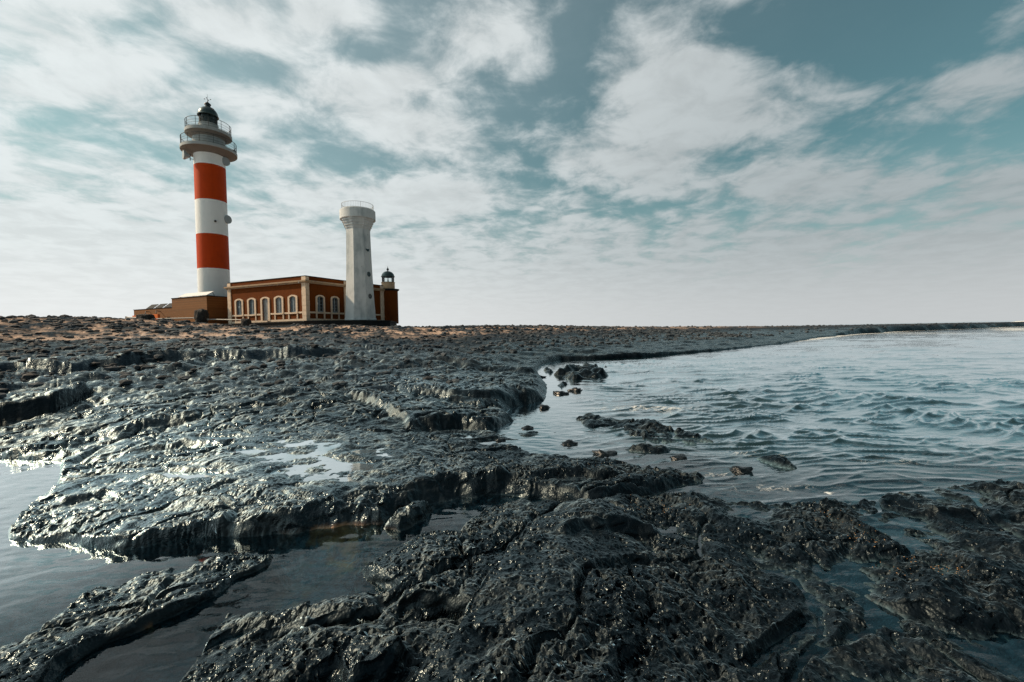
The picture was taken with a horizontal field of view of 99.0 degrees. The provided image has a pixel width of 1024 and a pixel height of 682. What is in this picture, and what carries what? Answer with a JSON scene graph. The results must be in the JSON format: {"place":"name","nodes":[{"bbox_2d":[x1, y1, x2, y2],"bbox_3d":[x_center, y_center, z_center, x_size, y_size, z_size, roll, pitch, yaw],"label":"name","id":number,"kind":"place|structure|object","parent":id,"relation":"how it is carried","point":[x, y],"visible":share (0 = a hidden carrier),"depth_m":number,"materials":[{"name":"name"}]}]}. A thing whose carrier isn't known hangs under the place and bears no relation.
{"place":"outdoors","nodes":[
{"label":"outdoors","id":0,"kind":"place"},
{"bbox_2d":[0,317,1023,681],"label":"rocky shore","id":1,"kind":"structure","parent":0,"point":[530,567],"depth_m":4.34,"materials":[{"name":"grey stone"}]},
{"bbox_2d":[136,314,154,319],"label":"boulder","id":2,"kind":"object","parent":1,"relation":"on","point":[148,316],"visible":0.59,"depth_m":50.87,"materials":[{"name":"black stone"}]},
{"bbox_2d":[132,314,159,319],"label":"wall","id":3,"kind":"structure","parent":1,"relation":"on","point":[157,315],"depth_m":58.26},
{"bbox_2d":[153,317,193,318],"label":"pipe rail","id":4,"kind":"object","parent":1,"relation":"on","point":[176,318],"visible":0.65,"depth_m":51.38,"materials":[{"name":"white metal"}]},
{"bbox_2d":[134,291,227,323],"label":"brown annex","id":5,"kind":"object","parent":1,"relation":"on","point":[186,306],"visible":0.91,"depth_m":59.76,"materials":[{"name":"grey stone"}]},
{"bbox_2d":[163,472,224,478],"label":"tide pool","id":6,"kind":"structure","parent":1,"relation":"on","point":[182,475],"depth_m":5.88,"materials":[{"name":"liquid"}]},
{"bbox_2d":[194,309,208,322],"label":"boulder","id":7,"kind":"object","parent":1,"relation":"on","point":[201,315],"visible":0.77,"depth_m":50.92,"materials":[{"name":"black stone"}]},
{"bbox_2d":[179,97,237,296],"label":"striped lighthouse","id":8,"kind":"object","parent":1,"relation":"on","point":[209,151],"visible":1,"depth_m":63.94,"materials":[{"name":"white paint"}]},
{"bbox_2d":[198,437,238,439],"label":"tide pool","id":9,"kind":"structure","parent":1,"relation":"on","point":[212,438],"depth_m":7.87,"materials":[{"name":"liquid"}]},
{"bbox_2d":[207,319,240,320],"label":"pipe rail","id":10,"kind":"object","parent":1,"relation":"on","point":[224,319],"visible":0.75,"depth_m":50.97,"materials":[{"name":"white metal"}]},
{"bbox_2d":[241,318,251,325],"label":"boulder","id":11,"kind":"object","parent":1,"relation":"on","point":[246,322],"visible":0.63,"depth_m":50.09,"materials":[{"name":"black stone"}]},
{"bbox_2d":[227,438,375,487],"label":"tide pool","id":12,"kind":"structure","parent":1,"relation":"on","point":[335,466],"depth_m":6.14,"materials":[{"name":"liquid"}]},
{"bbox_2d":[232,320,396,326],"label":"stone platform","id":13,"kind":"structure","parent":1,"relation":"on","point":[380,323],"depth_m":52.73,"materials":[{"name":"brown stone"}]},
{"bbox_2d":[224,275,384,323],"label":"red house","id":14,"kind":"structure","parent":13,"relation":"on","point":[303,298],"depth_m":55.32,"materials":[{"name":"brick"}]},
{"bbox_2d":[234,299,243,320],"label":"window","id":15,"kind":"structure","parent":14,"relation":"in","point":[239,304],"depth_m":57.48,"materials":[{"name":"stone"}]},
{"bbox_2d":[247,298,256,320],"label":"window","id":16,"kind":"structure","parent":14,"relation":"in","point":[253,309],"depth_m":56.48,"materials":[{"name":"stone"}]},
{"bbox_2d":[260,297,270,321],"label":"door","id":17,"kind":"structure","parent":14,"relation":"in","point":[265,303],"depth_m":55.51,"materials":[{"name":"stone"}]},
{"bbox_2d":[274,296,283,319],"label":"window","id":18,"kind":"structure","parent":14,"relation":"in","point":[280,300],"depth_m":54.46,"materials":[{"name":"stone"}]},
{"bbox_2d":[287,295,297,318],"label":"window","id":19,"kind":"structure","parent":14,"relation":"in","point":[292,299],"depth_m":53.47,"materials":[{"name":"stone"}]},
{"bbox_2d":[315,295,325,318],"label":"window","id":20,"kind":"structure","parent":14,"relation":"in","point":[319,301],"depth_m":54.40,"materials":[{"name":"stone"}]},
{"bbox_2d":[330,296,339,318],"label":"window","id":21,"kind":"structure","parent":14,"relation":"in","point":[333,300],"depth_m":56.59,"materials":[{"name":"stone"}]},
{"bbox_2d":[339,201,376,319],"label":"octagonal tower","id":22,"kind":"structure","parent":13,"relation":"on","point":[358,221],"depth_m":54.39,"materials":[{"name":"white concrete"}]},
{"bbox_2d":[381,266,398,323],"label":"lantern turret","id":23,"kind":"object","parent":13,"relation":"on","point":[391,302],"visible":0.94,"depth_m":65.49,"materials":[{"name":"brown brick"}]},
{"bbox_2d":[351,448,391,456],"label":"tide pool","id":24,"kind":"structure","parent":1,"relation":"on","point":[366,451],"depth_m":6.65,"materials":[{"name":"liquid"}]},
{"bbox_2d":[444,433,480,437],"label":"tide pool","id":25,"kind":"structure","parent":1,"relation":"on","point":[467,435],"depth_m":8.33,"materials":[{"name":"liquid"}]},
{"bbox_2d":[0,314,1004,399],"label":"loose stones","id":26,"kind":"object","parent":1,"relation":"on","point":[32,343],"visible":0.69,"depth_m":31.71,"materials":[{"name":"black stone"}]},
{"bbox_2d":[481,430,575,457],"bbox_3d":[0.318,1.965,8.296,1.784,0.525,1.080,-1,1,-8],"label":"reef rock","id":27,"kind":"object","parent":1,"relation":"on","point":[491,435],"visible":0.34,"depth_m":8.29,"materials":[{"name":"black stone"}]},
{"bbox_2d":[618,443,688,469],"bbox_3d":[2.285,1.902,7.141,1.215,0.455,0.728,-1,1,-11],"label":"reef rock","id":28,"kind":"object","parent":1,"relation":"on","point":[653,457],"visible":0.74,"depth_m":7.03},
{"bbox_2d":[745,455,819,496],"bbox_3d":[3.906,1.911,6.290,0.779,0.422,1.150,-1,1,0],"label":"reef rock","id":29,"kind":"object","parent":1,"relation":"on","point":[806,487],"visible":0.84,"depth_m":6.13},
{"bbox_2d":[0,320,1023,574],"bbox_3d":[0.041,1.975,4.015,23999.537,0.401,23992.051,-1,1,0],"label":"sea","id":30,"kind":"structure","parent":0,"point":[910,396],"depth_m":11.04,"materials":[{"name":"liquid"}]},
{"bbox_2d":[0,552,300,681],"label":"rock slab","id":31,"kind":"object","parent":30,"relation":"in","point":[146,627],"visible":0.97,"depth_m":3.14,"materials":[{"name":"grey stone"}]},
{"bbox_2d":[368,497,442,555],"bbox_3d":[-1.087,1.980,4.689,0.637,0.490,0.843,-1,1,21],"label":"rock","id":32,"kind":"object","parent":30,"relation":"in","point":[409,520],"visible":0.75,"depth_m":4.54,"materials":[{"name":"grey stone"}]},
{"bbox_2d":[495,438,505,441],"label":"sea stone","id":33,"kind":"object","parent":30,"relation":"in","point":[500,439],"visible":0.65,"depth_m":7.96,"materials":[{"name":"black stone"}]},
{"bbox_2d":[521,425,533,429],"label":"sea stone","id":34,"kind":"object","parent":30,"relation":"in","point":[526,427],"visible":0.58,"depth_m":8.92,"materials":[{"name":"black stone"}]},
{"bbox_2d":[538,404,549,408],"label":"sea stone","id":35,"kind":"object","parent":30,"relation":"in","point":[541,406],"visible":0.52,"depth_m":11.18,"materials":[{"name":"black stone"}]},
{"bbox_2d":[543,367,552,372],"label":"sea rock","id":36,"kind":"object","parent":30,"relation":"in","point":[547,369],"visible":0.28,"depth_m":21.06,"materials":[{"name":"grey stone"}]},
{"bbox_2d":[546,381,567,387],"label":"sea rock","id":37,"kind":"object","parent":30,"relation":"in","point":[562,384],"visible":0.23,"depth_m":15.73,"materials":[{"name":"grey stone"}]},
{"bbox_2d":[553,391,568,394],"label":"sea stone","id":38,"kind":"object","parent":30,"relation":"in","point":[559,392],"visible":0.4,"depth_m":13.62,"materials":[{"name":"black stone"}]},
{"bbox_2d":[560,439,577,447],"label":"sea stone","id":39,"kind":"object","parent":30,"relation":"in","point":[568,442],"visible":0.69,"depth_m":7.61,"materials":[{"name":"black stone"}]},
{"bbox_2d":[567,387,581,390],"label":"sea stone","id":40,"kind":"object","parent":30,"relation":"in","point":[575,389],"visible":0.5,"depth_m":14.27,"materials":[{"name":"black stone"}]},
{"bbox_2d":[554,362,607,379],"bbox_3d":[2.985,1.583,20.372,2.882,1.080,6.587,-1,1,0],"label":"sea rock","id":41,"kind":"object","parent":30,"relation":"in","point":[586,371],"visible":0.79,"depth_m":18.61,"materials":[{"name":"black stone"}]},
{"bbox_2d":[592,449,618,459],"bbox_3d":[1.494,1.831,6.976,0.436,0.216,0.255,-1,1,10],"label":"sea stone","id":42,"kind":"object","parent":30,"relation":"in","point":[601,454],"visible":0.81,"depth_m":6.92,"materials":[{"name":"grey stone"}]},
{"bbox_2d":[575,413,728,462],"bbox_3d":[2.329,1.864,8.766,1.756,0.578,3.754,-2,2,-40],"label":"reef rock","id":43,"kind":"object","parent":30,"relation":"in","point":[647,428],"visible":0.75,"depth_m":8.32,"materials":[{"name":"black stone"}]},
{"bbox_2d":[668,454,690,463],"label":"sea stone","id":44,"kind":"object","parent":30,"relation":"in","point":[678,457],"visible":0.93,"depth_m":6.67,"materials":[{"name":"grey stone"}]},
{"bbox_2d":[726,465,752,475],"bbox_3d":[3.191,1.808,6.128,0.322,0.122,0.284,0,2,38],"label":"sea stone","id":45,"kind":"object","parent":30,"relation":"in","point":[739,470],"visible":1,"depth_m":6.07,"materials":[{"name":"grey stone"}]},
{"bbox_2d":[0,0,1023,326],"label":"sky","id":46,"kind":"structure","parent":0,"point":[632,163],"materials":[{"name":"blue"}]}
]}

